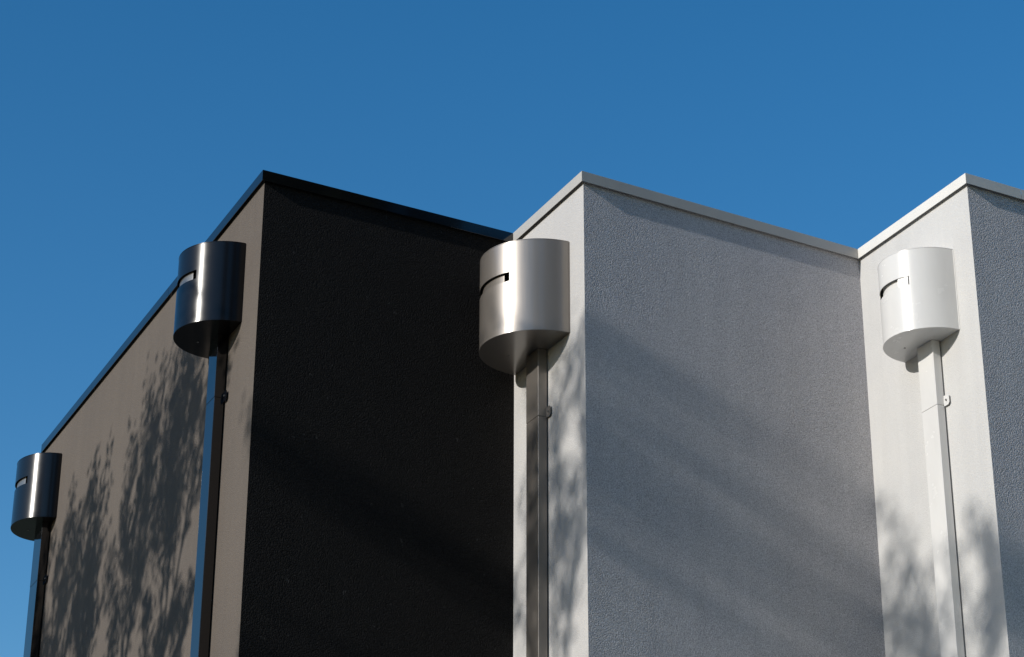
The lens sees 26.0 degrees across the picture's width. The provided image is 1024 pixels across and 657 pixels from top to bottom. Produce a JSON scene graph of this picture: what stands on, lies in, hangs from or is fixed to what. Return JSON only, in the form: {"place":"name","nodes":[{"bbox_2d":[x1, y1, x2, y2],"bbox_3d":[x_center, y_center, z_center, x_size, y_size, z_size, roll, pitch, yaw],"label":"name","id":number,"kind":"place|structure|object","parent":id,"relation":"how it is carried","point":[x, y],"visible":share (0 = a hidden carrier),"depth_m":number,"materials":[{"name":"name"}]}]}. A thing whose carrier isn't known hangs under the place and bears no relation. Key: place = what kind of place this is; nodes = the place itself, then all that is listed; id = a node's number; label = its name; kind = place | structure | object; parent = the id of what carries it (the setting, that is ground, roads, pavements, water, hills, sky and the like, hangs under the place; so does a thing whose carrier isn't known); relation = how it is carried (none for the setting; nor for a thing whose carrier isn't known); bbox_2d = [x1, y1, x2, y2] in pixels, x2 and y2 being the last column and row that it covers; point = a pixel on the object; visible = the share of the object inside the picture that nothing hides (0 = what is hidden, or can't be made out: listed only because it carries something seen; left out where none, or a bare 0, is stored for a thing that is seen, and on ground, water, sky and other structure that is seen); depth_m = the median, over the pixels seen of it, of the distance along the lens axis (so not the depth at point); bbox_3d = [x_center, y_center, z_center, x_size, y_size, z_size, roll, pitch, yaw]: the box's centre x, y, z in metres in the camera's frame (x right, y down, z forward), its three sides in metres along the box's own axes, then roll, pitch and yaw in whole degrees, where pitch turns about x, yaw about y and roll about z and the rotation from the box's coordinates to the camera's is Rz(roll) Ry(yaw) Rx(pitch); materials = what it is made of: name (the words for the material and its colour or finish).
{"place":"outdoors","nodes":[
{"label":"outdoors","id":0,"kind":"place"},
{"bbox_2d":[0,0,1023,656],"label":"sky","id":1,"kind":"structure","parent":0,"point":[130,130],"materials":[{"name":"blue"}]},
{"bbox_3d":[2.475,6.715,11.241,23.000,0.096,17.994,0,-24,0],"label":"pavement","id":2,"kind":"structure","parent":0,"visible":0},
{"bbox_2d":[38,170,513,656],"bbox_3d":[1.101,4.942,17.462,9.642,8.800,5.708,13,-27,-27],"label":"terrace house","id":3,"kind":"structure","parent":2,"relation":"on","point":[365,506],"depth_m":14.75,"materials":[{"name":"black paint"}]},
{"bbox_2d":[10,452,61,656],"bbox_3d":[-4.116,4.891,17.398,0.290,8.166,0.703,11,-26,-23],"label":"rainwater downpipe","id":4,"kind":"object","parent":3,"relation":"attached to","point":[35,500],"visible":1,"depth_m":18.68,"materials":[{"name":"black metal"}]},
{"bbox_2d":[173,241,245,656],"bbox_3d":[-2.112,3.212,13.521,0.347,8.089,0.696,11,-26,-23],"label":"rainwater downpipe","id":5,"kind":"object","parent":3,"relation":"attached to","point":[209,301],"visible":1,"depth_m":14.77,"materials":[{"name":"black metal"}]},
{"bbox_2d":[513,171,885,656],"bbox_3d":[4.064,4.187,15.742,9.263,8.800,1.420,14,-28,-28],"label":"terrace house","id":6,"kind":"structure","parent":2,"relation":"on","point":[710,486],"depth_m":14.65,"materials":[{"name":"white paint"}]},
{"bbox_2d":[479,238,569,656],"bbox_3d":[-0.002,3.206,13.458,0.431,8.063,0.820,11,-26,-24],"label":"rainwater downpipe","id":7,"kind":"object","parent":6,"relation":"attached to","point":[524,316],"visible":1,"depth_m":14.68,"materials":[{"name":"metal"}]},
{"bbox_2d":[858,173,1023,656],"bbox_3d":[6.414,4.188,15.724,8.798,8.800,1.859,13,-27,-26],"label":"terrace house","id":8,"kind":"structure","parent":2,"relation":"on","point":[975,224],"depth_m":14.57,"materials":[{"name":"white paint"}]},
{"bbox_2d":[877,247,964,656],"bbox_3d":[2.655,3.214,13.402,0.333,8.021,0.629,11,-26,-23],"label":"rainwater downpipe","id":9,"kind":"object","parent":8,"relation":"attached to","point":[919,303],"visible":1,"depth_m":14.65,"materials":[{"name":"white metal"}]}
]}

